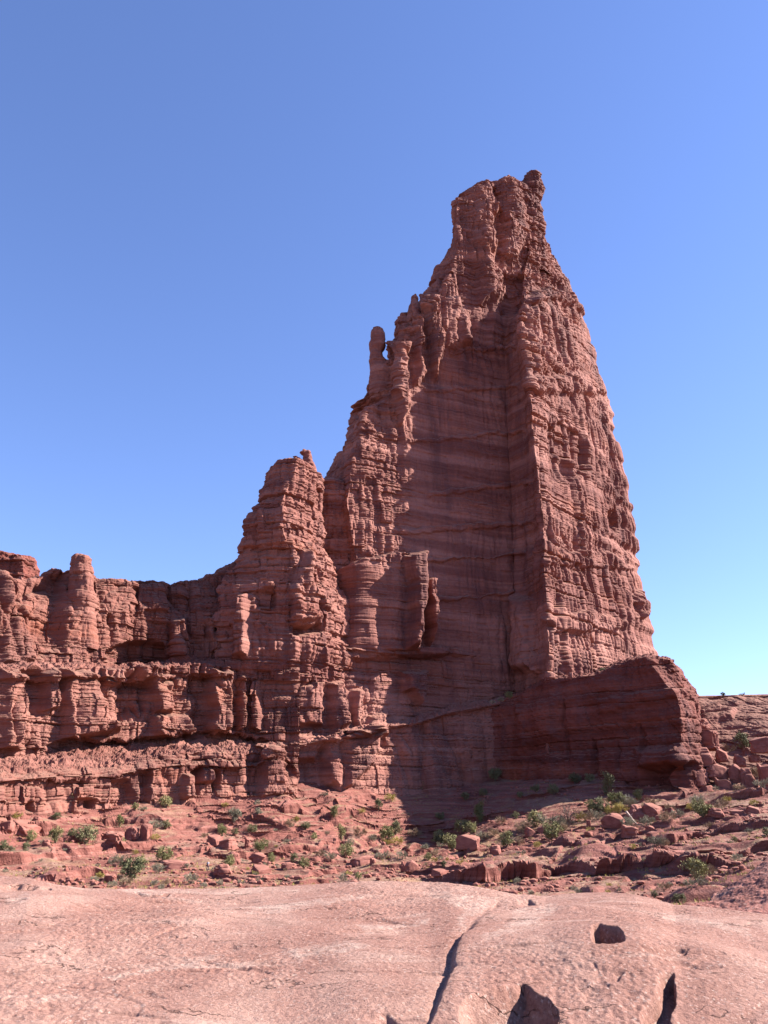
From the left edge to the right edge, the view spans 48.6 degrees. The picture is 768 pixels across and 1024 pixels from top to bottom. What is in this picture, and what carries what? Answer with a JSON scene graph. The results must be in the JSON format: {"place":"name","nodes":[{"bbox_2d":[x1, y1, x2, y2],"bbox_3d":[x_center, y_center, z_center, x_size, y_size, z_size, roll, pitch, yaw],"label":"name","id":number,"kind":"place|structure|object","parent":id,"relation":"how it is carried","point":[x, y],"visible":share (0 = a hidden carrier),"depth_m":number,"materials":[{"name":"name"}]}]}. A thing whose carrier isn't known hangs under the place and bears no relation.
{"place":"outdoors","nodes":[
{"label":"outdoors","id":0,"kind":"place"},
{"bbox_2d":[0,876,767,1023],"bbox_3d":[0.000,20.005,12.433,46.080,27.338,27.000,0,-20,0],"label":"slickrock","id":1,"kind":"structure","parent":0,"point":[381,952],"depth_m":10.71,"materials":[{"name":"stone"}]},
{"bbox_2d":[0,776,767,904],"bbox_3d":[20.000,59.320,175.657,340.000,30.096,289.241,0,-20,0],"label":"ground","id":2,"kind":"structure","parent":0,"point":[312,805],"depth_m":187.46,"materials":[{"name":"soil"}]},
{"bbox_2d":[0,839,11,850],"bbox_3d":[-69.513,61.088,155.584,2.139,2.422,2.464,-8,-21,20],"label":"juniper tree","id":3,"kind":"object","parent":2,"relation":"on","point":[3,845],"visible":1,"depth_m":155.28,"materials":[{"name":"green plant"}]},
{"bbox_2d":[0,820,15,832],"bbox_3d":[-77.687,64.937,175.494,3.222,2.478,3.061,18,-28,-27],"label":"boulder","id":4,"kind":"object","parent":2,"relation":"on","point":[9,826],"visible":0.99,"depth_m":174.78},
{"bbox_2d":[13,819,41,836],"bbox_3d":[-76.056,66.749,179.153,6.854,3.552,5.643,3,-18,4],"label":"boulder","id":5,"kind":"object","parent":2,"relation":"on","point":[24,825],"visible":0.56,"depth_m":178.25,"materials":[{"name":"stone"}]},
{"bbox_2d":[25,829,37,841],"bbox_3d":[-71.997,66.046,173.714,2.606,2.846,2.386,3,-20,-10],"label":"pinyon tree","id":6,"kind":"object","parent":2,"relation":"on","point":[30,836],"visible":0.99,"depth_m":173.31,"materials":[{"name":"green plant"}]},
{"bbox_2d":[48,825,66,842],"bbox_3d":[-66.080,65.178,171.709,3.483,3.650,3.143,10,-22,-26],"label":"pinyon tree","id":7,"kind":"object","parent":2,"relation":"on","point":[55,832],"visible":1,"depth_m":171.21,"materials":[{"name":"green plant"}]},
{"bbox_2d":[75,823,98,843],"bbox_3d":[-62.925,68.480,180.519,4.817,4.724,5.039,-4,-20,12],"label":"juniper tree","id":8,"kind":"object","parent":2,"relation":"on","point":[83,834],"visible":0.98,"depth_m":179.76,"materials":[{"name":"green plant"}]},
{"bbox_2d":[104,873,116,881],"bbox_3d":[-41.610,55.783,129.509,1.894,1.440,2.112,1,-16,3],"label":"boulder","id":9,"kind":"object","parent":2,"relation":"on","point":[109,877],"visible":0.66,"depth_m":128.71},
{"bbox_2d":[106,831,124,843],"bbox_3d":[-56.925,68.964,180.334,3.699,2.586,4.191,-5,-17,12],"label":"boulder","id":10,"kind":"object","parent":2,"relation":"on","point":[112,836],"visible":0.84,"depth_m":178.95,"materials":[{"name":"stone"}]},
{"bbox_2d":[108,853,126,864],"bbox_3d":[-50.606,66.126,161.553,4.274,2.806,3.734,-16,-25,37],"label":"sagebrush","id":11,"kind":"object","parent":2,"relation":"on","point":[120,861],"visible":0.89,"depth_m":161.16,"materials":[{"name":"grey plant"}]},
{"bbox_2d":[115,813,123,826],"bbox_3d":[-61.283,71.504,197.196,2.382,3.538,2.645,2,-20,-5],"label":"slim tree","id":12,"kind":"object","parent":2,"relation":"on","point":[121,819],"visible":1,"depth_m":196.83,"materials":[{"name":"green plant"}]},
{"bbox_2d":[125,826,139,840],"bbox_3d":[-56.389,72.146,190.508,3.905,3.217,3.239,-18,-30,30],"label":"boulder","id":13,"kind":"object","parent":2,"relation":"on","point":[132,833],"visible":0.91,"depth_m":189.46,"materials":[{"name":"stone"}]},
{"bbox_2d":[119,855,147,880],"bbox_3d":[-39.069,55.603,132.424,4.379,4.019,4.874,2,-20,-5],"label":"bush","id":14,"kind":"object","parent":2,"relation":"on","point":[134,869],"visible":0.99,"depth_m":131.93,"materials":[{"name":"green plant"}]},
{"bbox_2d":[139,823,152,839],"bbox_3d":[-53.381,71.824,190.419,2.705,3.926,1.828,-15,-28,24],"label":"boulder","id":15,"kind":"object","parent":2,"relation":"on","point":[146,831],"visible":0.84,"depth_m":189.99,"materials":[{"name":"stone"}]},
{"bbox_2d":[0,553,300,822],"bbox_3d":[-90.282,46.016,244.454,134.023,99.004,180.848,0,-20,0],"label":"cliff wall","id":16,"kind":"structure","parent":2,"relation":"on","point":[112,690],"depth_m":232.23,"materials":[{"name":"stone"}]},
{"bbox_2d":[0,550,39,578],"bbox_3d":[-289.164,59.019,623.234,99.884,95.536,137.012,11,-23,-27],"label":"mesa","id":17,"kind":"structure","parent":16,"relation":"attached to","point":[16,566],"depth_m":589.96,"materials":[{"name":"stone"}]},
{"bbox_2d":[148,820,163,829],"bbox_3d":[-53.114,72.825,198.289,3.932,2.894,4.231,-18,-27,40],"label":"sagebrush","id":18,"kind":"object","parent":2,"relation":"on","point":[155,825],"visible":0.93,"depth_m":197.60,"materials":[{"name":"beige plant"}]},
{"bbox_2d":[152,863,165,872],"bbox_3d":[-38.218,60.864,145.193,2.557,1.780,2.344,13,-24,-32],"label":"sagebrush","id":19,"kind":"object","parent":2,"relation":"on","point":[157,869],"visible":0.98,"depth_m":144.96,"materials":[{"name":"grey plant"}]},
{"bbox_2d":[155,845,173,860],"bbox_3d":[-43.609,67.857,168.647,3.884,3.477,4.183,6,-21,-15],"label":"juniper tree","id":20,"kind":"object","parent":2,"relation":"on","point":[160,853],"visible":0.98,"depth_m":168.25,"materials":[{"name":"green plant"}]},
{"bbox_2d":[159,795,172,807],"bbox_3d":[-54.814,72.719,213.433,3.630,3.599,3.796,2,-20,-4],"label":"pinyon tree","id":21,"kind":"object","parent":2,"relation":"on","point":[166,800],"visible":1,"depth_m":213.10,"materials":[{"name":"green plant"}]},
{"bbox_2d":[161,859,189,869],"bbox_3d":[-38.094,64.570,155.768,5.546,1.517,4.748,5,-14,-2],"label":"boulder","id":22,"kind":"object","parent":2,"relation":"on","point":[171,864],"visible":0.82,"depth_m":154.42,"materials":[{"name":"stone"}]},
{"bbox_2d":[183,872,198,883],"bbox_3d":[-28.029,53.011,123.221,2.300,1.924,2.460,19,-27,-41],"label":"sagebrush","id":23,"kind":"object","parent":2,"relation":"on","point":[194,877],"visible":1,"depth_m":123.13,"materials":[{"name":"grey plant"}]},
{"bbox_2d":[206,834,223,846],"bbox_3d":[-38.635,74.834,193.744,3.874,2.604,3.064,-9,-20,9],"label":"boulder","id":24,"kind":"object","parent":2,"relation":"on","point":[214,839],"visible":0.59,"depth_m":193.12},
{"bbox_2d":[213,864,231,875],"bbox_3d":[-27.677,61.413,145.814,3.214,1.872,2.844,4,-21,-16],"label":"boulder","id":25,"kind":"object","parent":2,"relation":"on","point":[221,869],"visible":0.89,"depth_m":145.09,"materials":[{"name":"stone"}]},
{"bbox_2d":[217,837,238,850],"bbox_3d":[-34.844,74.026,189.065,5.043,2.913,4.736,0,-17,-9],"label":"boulder","id":26,"kind":"object","parent":2,"relation":"on","point":[230,843],"visible":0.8,"depth_m":187.96,"materials":[{"name":"stone"}]},
{"bbox_2d":[225,854,234,865],"bbox_3d":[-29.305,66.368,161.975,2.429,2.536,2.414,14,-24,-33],"label":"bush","id":27,"kind":"object","parent":2,"relation":"on","point":[229,860],"visible":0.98,"depth_m":161.60,"materials":[{"name":"green plant"}]},
{"bbox_2d":[226,852,240,864],"bbox_3d":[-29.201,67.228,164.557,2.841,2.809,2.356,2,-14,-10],"label":"boulder","id":28,"kind":"object","parent":2,"relation":"on","point":[237,858],"visible":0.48,"depth_m":164.19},
{"bbox_2d":[226,806,241,822],"bbox_3d":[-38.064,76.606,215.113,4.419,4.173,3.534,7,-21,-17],"label":"pale tree","id":29,"kind":"object","parent":2,"relation":"on","point":[237,813],"visible":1,"depth_m":215.03,"materials":[{"name":"green plant"}]},
{"bbox_2d":[248,852,266,863],"bbox_3d":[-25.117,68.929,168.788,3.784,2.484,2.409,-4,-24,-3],"label":"boulder","id":30,"kind":"object","parent":2,"relation":"on","point":[256,858],"visible":0.74,"depth_m":167.98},
{"bbox_2d":[252,838,268,851],"bbox_3d":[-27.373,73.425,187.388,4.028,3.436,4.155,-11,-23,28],"label":"juniper tree","id":31,"kind":"object","parent":2,"relation":"on","point":[258,846],"visible":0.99,"depth_m":187.03,"materials":[{"name":"green plant"}]},
{"bbox_2d":[251,864,272,874],"bbox_3d":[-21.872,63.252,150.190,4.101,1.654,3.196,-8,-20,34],"label":"boulder","id":32,"kind":"object","parent":2,"relation":"on","point":[260,869],"visible":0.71,"depth_m":149.62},
{"bbox_2d":[212,449,352,697],"bbox_3d":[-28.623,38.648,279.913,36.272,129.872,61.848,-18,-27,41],"label":"rock spire","id":33,"kind":"object","parent":2,"relation":"on","point":[283,601],"visible":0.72,"depth_m":269.13,"materials":[{"name":"stone"}]},
{"bbox_2d":[281,862,296,868],"bbox_3d":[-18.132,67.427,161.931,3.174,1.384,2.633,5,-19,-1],"label":"boulder","id":34,"kind":"object","parent":2,"relation":"on","point":[288,865],"visible":0.79,"depth_m":161.23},
{"bbox_2d":[296,856,309,868],"bbox_3d":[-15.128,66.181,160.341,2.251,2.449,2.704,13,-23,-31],"label":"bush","id":35,"kind":"object","parent":2,"relation":"on","point":[302,864],"visible":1,"depth_m":160.18,"materials":[{"name":"green plant"}]},
{"bbox_2d":[330,805,338,817],"bbox_3d":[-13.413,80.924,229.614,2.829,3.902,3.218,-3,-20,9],"label":"slim tree","id":36,"kind":"object","parent":2,"relation":"on","point":[335,811],"visible":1,"depth_m":229.21,"materials":[{"name":"green plant"}]},
{"bbox_2d":[338,823,346,840],"bbox_3d":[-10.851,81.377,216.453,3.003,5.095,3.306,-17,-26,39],"label":"slim tree","id":37,"kind":"object","parent":2,"relation":"on","point":[342,832],"visible":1,"depth_m":216.07,"materials":[{"name":"green plant"}]},
{"bbox_2d":[338,841,354,855],"bbox_3d":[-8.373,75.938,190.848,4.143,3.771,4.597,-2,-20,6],"label":"juniper tree","id":38,"kind":"object","parent":2,"relation":"on","point":[348,848],"visible":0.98,"depth_m":190.44,"materials":[{"name":"green plant"}]},
{"bbox_2d":[353,825,367,837],"bbox_3d":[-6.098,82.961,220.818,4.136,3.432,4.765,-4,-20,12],"label":"dry bush","id":39,"kind":"object","parent":2,"relation":"on","point":[356,831],"visible":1,"depth_m":220.20,"materials":[{"name":"brown plant"}]},
{"bbox_2d":[350,855,374,866],"bbox_3d":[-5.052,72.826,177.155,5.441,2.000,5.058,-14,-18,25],"label":"boulder","id":40,"kind":"object","parent":2,"relation":"on","point":[360,861],"visible":0.72,"depth_m":175.56,"materials":[{"name":"stone"}]},
{"bbox_2d":[1,778,767,899],"bbox_3d":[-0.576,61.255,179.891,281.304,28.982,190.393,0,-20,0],"label":"rubble","id":41,"kind":"object","parent":2,"relation":"on","point":[69,881],"visible":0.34,"depth_m":141.88,"materials":[{"name":"stone"}]},
{"bbox_2d":[378,824,394,840],"bbox_3d":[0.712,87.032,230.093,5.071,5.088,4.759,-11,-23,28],"label":"pinyon tree","id":42,"kind":"object","parent":2,"relation":"on","point":[388,835],"visible":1,"depth_m":229.92,"materials":[{"name":"green plant"}]},
{"bbox_2d":[8,778,766,904],"bbox_3d":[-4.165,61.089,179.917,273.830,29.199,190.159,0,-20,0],"label":"shrubs","id":43,"kind":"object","parent":2,"relation":"on","point":[201,887],"depth_m":151.50,"materials":[{"name":"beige plant"}]},
{"bbox_2d":[390,819,401,833],"bbox_3d":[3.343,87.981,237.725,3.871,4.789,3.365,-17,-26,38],"label":"slim tree","id":44,"kind":"object","parent":2,"relation":"on","point":[395,823],"visible":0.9,"depth_m":237.34,"materials":[{"name":"green plant"}]},
{"bbox_2d":[404,860,418,874],"bbox_3d":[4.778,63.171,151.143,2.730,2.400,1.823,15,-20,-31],"label":"boulder","id":45,"kind":"object","parent":2,"relation":"on","point":[410,866],"visible":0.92,"depth_m":150.44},
{"bbox_2d":[407,828,423,837],"bbox_3d":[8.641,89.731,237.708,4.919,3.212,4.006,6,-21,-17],"label":"dry bush","id":46,"kind":"object","parent":2,"relation":"on","point":[414,834],"visible":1,"depth_m":237.73,"materials":[{"name":"brown plant"}]},
{"bbox_2d":[430,832,442,843],"bbox_3d":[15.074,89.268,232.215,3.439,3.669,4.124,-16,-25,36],"label":"juniper tree","id":47,"kind":"object","parent":2,"relation":"on","point":[437,839],"visible":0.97,"depth_m":231.83,"materials":[{"name":"green plant"}]},
{"bbox_2d":[431,868,448,876],"bbox_3d":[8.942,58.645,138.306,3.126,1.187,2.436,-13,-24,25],"label":"boulder","id":48,"kind":"object","parent":2,"relation":"on","point":[438,872],"visible":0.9,"depth_m":137.71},
{"bbox_2d":[442,832,456,849],"bbox_3d":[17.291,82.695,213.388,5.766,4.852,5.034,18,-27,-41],"label":"juniper tree","id":49,"kind":"object","parent":2,"relation":"on","point":[451,841],"visible":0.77,"depth_m":212.83,"materials":[{"name":"green plant"}]},
{"bbox_2d":[453,818,469,833],"bbox_3d":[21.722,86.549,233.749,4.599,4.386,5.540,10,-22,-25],"label":"juniper tree","id":50,"kind":"object","parent":2,"relation":"on","point":[456,824],"visible":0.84,"depth_m":233.59,"materials":[{"name":"green plant"}]},
{"bbox_2d":[455,835,479,849],"bbox_3d":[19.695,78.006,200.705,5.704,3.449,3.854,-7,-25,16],"label":"boulder","id":51,"kind":"object","parent":2,"relation":"on","point":[466,842],"visible":0.91,"depth_m":199.39,"materials":[{"name":"stone"}]},
{"bbox_2d":[466,820,477,833],"bbox_3d":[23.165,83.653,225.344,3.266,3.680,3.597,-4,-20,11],"label":"pinyon tree","id":52,"kind":"object","parent":2,"relation":"on","point":[472,828],"visible":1,"depth_m":224.73,"materials":[{"name":"green plant"}]},
{"bbox_2d":[472,797,486,822],"bbox_3d":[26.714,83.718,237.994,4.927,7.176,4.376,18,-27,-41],"label":"slim tree","id":53,"kind":"object","parent":2,"relation":"on","point":[478,811],"visible":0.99,"depth_m":237.34,"materials":[{"name":"green plant"}]},
{"bbox_2d":[489,845,500,854],"bbox_3d":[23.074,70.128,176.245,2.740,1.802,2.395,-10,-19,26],"label":"boulder","id":54,"kind":"object","parent":2,"relation":"on","point":[494,849],"visible":0.97,"depth_m":175.60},
{"bbox_2d":[298,170,706,797],"bbox_3d":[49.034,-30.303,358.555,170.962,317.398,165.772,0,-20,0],"label":"rock tower","id":55,"kind":"structure","parent":2,"relation":"on","point":[476,468],"depth_m":315.62,"materials":[{"name":"stone"}]},
{"bbox_2d":[488,767,502,780],"bbox_3d":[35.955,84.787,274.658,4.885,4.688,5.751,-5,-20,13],"label":"bush","id":56,"kind":"object","parent":55,"relation":"on","point":[498,772],"visible":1,"depth_m":273.82,"materials":[{"name":"green plant"}]},
{"bbox_2d":[697,718,710,729],"bbox_3d":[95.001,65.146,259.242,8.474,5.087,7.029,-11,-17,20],"label":"boulder","id":57,"kind":"object","parent":55,"relation":"on","point":[704,725],"visible":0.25,"depth_m":257.10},
{"bbox_2d":[700,729,719,750],"bbox_3d":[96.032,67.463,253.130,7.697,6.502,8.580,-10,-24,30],"label":"boulder","id":58,"kind":"object","parent":55,"relation":"on","point":[710,739],"visible":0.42,"depth_m":249.55,"materials":[{"name":"stone"}]},
{"bbox_2d":[496,831,514,846],"bbox_3d":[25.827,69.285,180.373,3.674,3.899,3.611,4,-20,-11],"label":"pinyon tree","id":59,"kind":"object","parent":2,"relation":"on","point":[507,835],"visible":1,"depth_m":180.11,"materials":[{"name":"green plant"}]},
{"bbox_2d":[510,819,531,833],"bbox_3d":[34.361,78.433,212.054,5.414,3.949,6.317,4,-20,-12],"label":"dry bush","id":60,"kind":"object","parent":2,"relation":"on","point":[523,825],"visible":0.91,"depth_m":211.43,"materials":[{"name":"brown plant"}]},
{"bbox_2d":[524,827,535,836],"bbox_3d":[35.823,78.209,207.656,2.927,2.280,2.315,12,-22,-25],"label":"boulder","id":61,"kind":"object","parent":2,"relation":"on","point":[528,831],"visible":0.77,"depth_m":206.91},
{"bbox_2d":[526,809,544,826],"bbox_3d":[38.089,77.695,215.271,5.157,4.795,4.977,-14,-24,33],"label":"pinyon tree","id":62,"kind":"object","parent":2,"relation":"on","point":[533,815],"visible":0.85,"depth_m":214.65,"materials":[{"name":"green plant"}]},
{"bbox_2d":[537,813,556,825],"bbox_3d":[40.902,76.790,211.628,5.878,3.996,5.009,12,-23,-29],"label":"sagebrush","id":63,"kind":"object","parent":2,"relation":"on","point":[543,820],"visible":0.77,"depth_m":211.33,"materials":[{"name":"green plant"}]},
{"bbox_2d":[547,784,558,794],"bbox_3d":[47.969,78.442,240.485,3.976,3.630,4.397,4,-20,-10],"label":"bush","id":64,"kind":"object","parent":2,"relation":"on","point":[551,790],"visible":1,"depth_m":240.12,"materials":[{"name":"green plant"}]},
{"bbox_2d":[540,821,566,839],"bbox_3d":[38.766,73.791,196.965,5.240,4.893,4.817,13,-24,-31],"label":"juniper tree","id":65,"kind":"object","parent":2,"relation":"on","point":[549,832],"visible":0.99,"depth_m":196.29,"materials":[{"name":"green plant"}]},
{"bbox_2d":[550,814,567,827],"bbox_3d":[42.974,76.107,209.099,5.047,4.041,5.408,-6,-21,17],"label":"sagebrush","id":66,"kind":"object","parent":2,"relation":"on","point":[561,820],"visible":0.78,"depth_m":208.28,"materials":[{"name":"green plant"}]},
{"bbox_2d":[553,802,581,825],"bbox_3d":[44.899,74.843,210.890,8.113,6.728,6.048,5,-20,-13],"label":"dead tree","id":67,"kind":"object","parent":2,"relation":"on","point":[569,820],"visible":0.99,"depth_m":210.49,"materials":[{"name":"brown plant"}]},
{"bbox_2d":[567,772,580,783],"bbox_3d":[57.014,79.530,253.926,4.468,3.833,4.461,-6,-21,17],"label":"bush","id":68,"kind":"object","parent":2,"relation":"on","point":[573,777],"visible":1,"depth_m":253.26,"materials":[{"name":"green plant"}]},
{"bbox_2d":[584,799,596,811],"bbox_3d":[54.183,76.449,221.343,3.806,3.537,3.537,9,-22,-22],"label":"pinyon tree","id":69,"kind":"object","parent":2,"relation":"on","point":[589,806],"visible":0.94,"depth_m":220.84,"materials":[{"name":"green plant"}]},
{"bbox_2d":[592,795,609,812],"bbox_3d":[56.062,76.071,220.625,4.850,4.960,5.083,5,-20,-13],"label":"juniper tree","id":70,"kind":"object","parent":2,"relation":"on","point":[599,801],"visible":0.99,"depth_m":219.72,"materials":[{"name":"green plant"}]},
{"bbox_2d":[599,770,615,794],"bbox_3d":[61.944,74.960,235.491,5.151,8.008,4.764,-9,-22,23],"label":"slim tree","id":71,"kind":"object","parent":2,"relation":"on","point":[608,781],"visible":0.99,"depth_m":234.98,"materials":[{"name":"green plant"}]},
{"bbox_2d":[601,813,624,828],"bbox_3d":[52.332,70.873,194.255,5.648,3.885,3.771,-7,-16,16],"label":"boulder","id":72,"kind":"object","parent":2,"relation":"on","point":[611,821],"visible":0.74,"depth_m":192.99,"materials":[{"name":"stone"}]},
{"bbox_2d":[605,792,625,806],"bbox_3d":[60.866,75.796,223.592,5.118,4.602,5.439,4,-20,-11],"label":"juniper tree","id":73,"kind":"object","parent":2,"relation":"on","point":[611,798],"visible":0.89,"depth_m":223.35,"materials":[{"name":"green plant"}]},
{"bbox_2d":[614,801,628,812],"bbox_3d":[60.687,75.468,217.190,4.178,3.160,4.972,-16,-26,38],"label":"yellow bush","id":74,"kind":"object","parent":2,"relation":"on","point":[619,807],"visible":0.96,"depth_m":216.62,"materials":[{"name":"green plant"}]},
{"bbox_2d":[615,793,636,806],"bbox_3d":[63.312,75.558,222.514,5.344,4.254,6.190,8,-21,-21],"label":"sagebrush","id":75,"kind":"object","parent":2,"relation":"on","point":[628,801],"visible":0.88,"depth_m":221.82,"materials":[{"name":"green plant"}]},
{"bbox_2d":[620,816,634,826],"bbox_3d":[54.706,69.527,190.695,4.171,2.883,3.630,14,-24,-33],"label":"sagebrush","id":76,"kind":"object","parent":2,"relation":"on","point":[629,820],"visible":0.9,"depth_m":190.24,"materials":[{"name":"grey plant"}]},
{"bbox_2d":[621,824,638,838],"bbox_3d":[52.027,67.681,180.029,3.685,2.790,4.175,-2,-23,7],"label":"boulder","id":77,"kind":"object","parent":2,"relation":"on","point":[628,831],"visible":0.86,"depth_m":178.53,"materials":[{"name":"stone"}]},
{"bbox_2d":[628,804,644,821],"bbox_3d":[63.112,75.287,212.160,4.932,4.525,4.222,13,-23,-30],"label":"boulder","id":78,"kind":"object","parent":2,"relation":"on","point":[636,811],"visible":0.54,"depth_m":211.33,"materials":[{"name":"stone"}]},
{"bbox_2d":[632,788,641,801],"bbox_3d":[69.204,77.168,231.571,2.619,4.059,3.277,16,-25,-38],"label":"slim tree","id":79,"kind":"object","parent":2,"relation":"on","point":[637,794],"visible":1,"depth_m":231.34,"materials":[{"name":"green plant"}]},
{"bbox_2d":[638,815,655,825],"bbox_3d":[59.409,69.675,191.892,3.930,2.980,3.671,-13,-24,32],"label":"sagebrush","id":80,"kind":"object","parent":2,"relation":"on","point":[645,820],"visible":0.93,"depth_m":191.36,"materials":[{"name":"grey plant"}]},
{"bbox_2d":[642,803,662,817],"bbox_3d":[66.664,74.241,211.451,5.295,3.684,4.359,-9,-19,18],"label":"boulder","id":81,"kind":"object","parent":2,"relation":"on","point":[649,810],"visible":0.79,"depth_m":210.43,"materials":[{"name":"stone"}]},
{"bbox_2d":[646,834,666,847],"bbox_3d":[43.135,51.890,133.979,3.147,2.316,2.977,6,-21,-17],"label":"sagebrush","id":82,"kind":"object","parent":2,"relation":"on","point":[654,839],"visible":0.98,"depth_m":133.86,"materials":[{"name":"grey plant"}]},
{"bbox_2d":[657,882,670,890],"bbox_3d":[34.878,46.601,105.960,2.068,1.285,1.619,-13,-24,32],"label":"dry bush","id":83,"kind":"object","parent":2,"relation":"on","point":[666,886],"visible":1,"depth_m":105.71,"materials":[{"name":"beige plant"}]},
{"bbox_2d":[658,808,676,821],"bbox_3d":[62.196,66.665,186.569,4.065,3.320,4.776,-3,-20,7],"label":"dry bush","id":84,"kind":"object","parent":2,"relation":"on","point":[662,816],"visible":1,"depth_m":186.00,"materials":[{"name":"beige plant"}]},
{"bbox_2d":[671,893,686,903],"bbox_3d":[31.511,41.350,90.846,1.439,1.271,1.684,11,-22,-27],"label":"bush","id":85,"kind":"object","parent":2,"relation":"on","point":[676,897],"visible":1,"depth_m":90.81,"materials":[{"name":"green plant"}]},
{"bbox_2d":[679,856,710,881],"bbox_3d":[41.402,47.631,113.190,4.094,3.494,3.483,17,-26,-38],"label":"juniper tree","id":86,"kind":"object","parent":2,"relation":"on","point":[696,871],"visible":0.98,"depth_m":112.79,"materials":[{"name":"green plant"}]},
{"bbox_2d":[690,798,712,817],"bbox_3d":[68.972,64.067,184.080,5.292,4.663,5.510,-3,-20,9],"label":"juniper tree","id":87,"kind":"object","parent":2,"relation":"on","point":[701,808],"visible":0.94,"depth_m":183.63,"materials":[{"name":"green plant"}]},
{"bbox_2d":[705,865,717,875],"bbox_3d":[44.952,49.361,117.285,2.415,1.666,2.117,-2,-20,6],"label":"dry bush","id":88,"kind":"object","parent":2,"relation":"on","point":[712,869],"visible":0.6,"depth_m":117.04,"materials":[{"name":"brown plant"}]},
{"bbox_2d":[707,808,724,817],"bbox_3d":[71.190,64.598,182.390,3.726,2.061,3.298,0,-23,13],"label":"boulder","id":89,"kind":"object","parent":2,"relation":"on","point":[715,812],"visible":0.88,"depth_m":181.51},
{"bbox_2d":[706,764,728,781],"bbox_3d":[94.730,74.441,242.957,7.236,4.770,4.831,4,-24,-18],"label":"boulder","id":90,"kind":"object","parent":2,"relation":"on","point":[717,771],"visible":0.81,"depth_m":241.03,"materials":[{"name":"stone"}]},
{"bbox_2d":[699,747,715,766],"bbox_3d":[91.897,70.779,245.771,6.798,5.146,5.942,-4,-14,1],"label":"boulder","id":91,"kind":"object","parent":90,"relation":"on","point":[707,757],"visible":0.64,"depth_m":243.09,"materials":[{"name":"stone"}]},
{"bbox_2d":[711,798,729,807],"bbox_3d":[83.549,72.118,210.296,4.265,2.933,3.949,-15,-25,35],"label":"dry bush","id":92,"kind":"object","parent":2,"relation":"on","point":[717,804],"visible":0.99,"depth_m":209.93,"materials":[{"name":"beige plant"}]},
{"bbox_2d":[715,749,728,762],"bbox_3d":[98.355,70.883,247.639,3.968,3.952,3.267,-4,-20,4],"label":"boulder","id":93,"kind":"object","parent":2,"relation":"on","point":[721,755],"visible":1,"depth_m":246.71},
{"bbox_2d":[687,857,767,913],"bbox_3d":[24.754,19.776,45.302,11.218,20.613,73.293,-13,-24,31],"label":"rock slab","id":94,"kind":"object","parent":2,"relation":"on","point":[748,892],"visible":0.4,"depth_m":28.84,"materials":[{"name":"stone"}]},
{"bbox_2d":[728,764,740,782],"bbox_3d":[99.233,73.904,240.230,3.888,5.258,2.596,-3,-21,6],"label":"boulder","id":95,"kind":"object","parent":2,"relation":"on","point":[733,772],"visible":0.91,"depth_m":239.34,"materials":[{"name":"stone"}]},
{"bbox_2d":[729,809,744,815],"bbox_3d":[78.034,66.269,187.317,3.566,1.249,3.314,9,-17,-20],"label":"boulder","id":96,"kind":"object","parent":2,"relation":"on","point":[736,811],"visible":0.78,"depth_m":186.62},
{"bbox_2d":[733,754,746,766],"bbox_3d":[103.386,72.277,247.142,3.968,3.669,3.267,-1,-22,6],"label":"boulder","id":97,"kind":"object","parent":2,"relation":"on","point":[739,760],"visible":0.93,"depth_m":246.16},
{"bbox_2d":[746,806,760,813],"bbox_3d":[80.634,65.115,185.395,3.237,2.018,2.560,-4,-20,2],"label":"boulder","id":98,"kind":"object","parent":2,"relation":"on","point":[753,810],"visible":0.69,"depth_m":184.80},
{"bbox_2d":[748,754,760,762],"bbox_3d":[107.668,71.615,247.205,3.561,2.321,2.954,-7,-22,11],"label":"boulder","id":99,"kind":"object","parent":2,"relation":"on","point":[753,758],"visible":0.98,"depth_m":246.42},
{"bbox_2d":[749,737,767,753],"bbox_3d":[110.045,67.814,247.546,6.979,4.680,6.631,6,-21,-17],"label":"boulder","id":100,"kind":"object","parent":2,"relation":"on","point":[758,745],"visible":1,"depth_m":245.81,"materials":[{"name":"stone"}]},
{"bbox_2d":[752,777,767,787],"bbox_3d":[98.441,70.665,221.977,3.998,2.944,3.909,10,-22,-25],"label":"sagebrush","id":101,"kind":"object","parent":2,"relation":"on","point":[756,782],"visible":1,"depth_m":221.45,"materials":[{"name":"grey plant"}]},
{"bbox_2d":[756,762,767,789],"bbox_3d":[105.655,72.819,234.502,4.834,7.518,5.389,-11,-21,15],"label":"boulder","id":102,"kind":"object","parent":2,"relation":"on","point":[762,770],"visible":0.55,"depth_m":233.12,"materials":[{"name":"stone"}]},
{"bbox_2d":[0,0,767,695],"label":"sky","id":103,"kind":"structure","parent":0,"point":[211,211],"materials":[{"name":"blue"}]},
{"bbox_2d":[698,694,767,783],"bbox_3d":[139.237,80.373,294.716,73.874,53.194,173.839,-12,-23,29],"label":"hillside","id":104,"kind":"structure","parent":0,"point":[727,717],"depth_m":285.79,"materials":[{"name":"stone"}]},
{"bbox_2d":[696,768,709,786],"bbox_3d":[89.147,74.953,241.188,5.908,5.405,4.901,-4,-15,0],"label":"boulder","id":105,"kind":"object","parent":104,"relation":"on","point":[702,778],"visible":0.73,"depth_m":239.52,"materials":[{"name":"stone"}]},
{"bbox_2d":[714,777,731,788],"bbox_3d":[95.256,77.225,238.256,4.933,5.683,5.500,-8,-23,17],"label":"boulder","id":106,"kind":"object","parent":104,"relation":"on","point":[723,783],"visible":0.52,"depth_m":236.60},
{"bbox_2d":[733,731,750,749],"bbox_3d":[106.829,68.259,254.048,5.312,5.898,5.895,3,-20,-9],"label":"juniper tree","id":107,"kind":"object","parent":104,"relation":"on","point":[742,739],"visible":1,"depth_m":253.05,"materials":[{"name":"green plant"}]},
{"bbox_2d":[739,768,757,787],"bbox_3d":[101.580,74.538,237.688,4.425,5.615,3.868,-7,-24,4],"label":"boulder","id":108,"kind":"object","parent":104,"relation":"on","point":[746,778],"visible":0.67,"depth_m":236.52,"materials":[{"name":"stone"}]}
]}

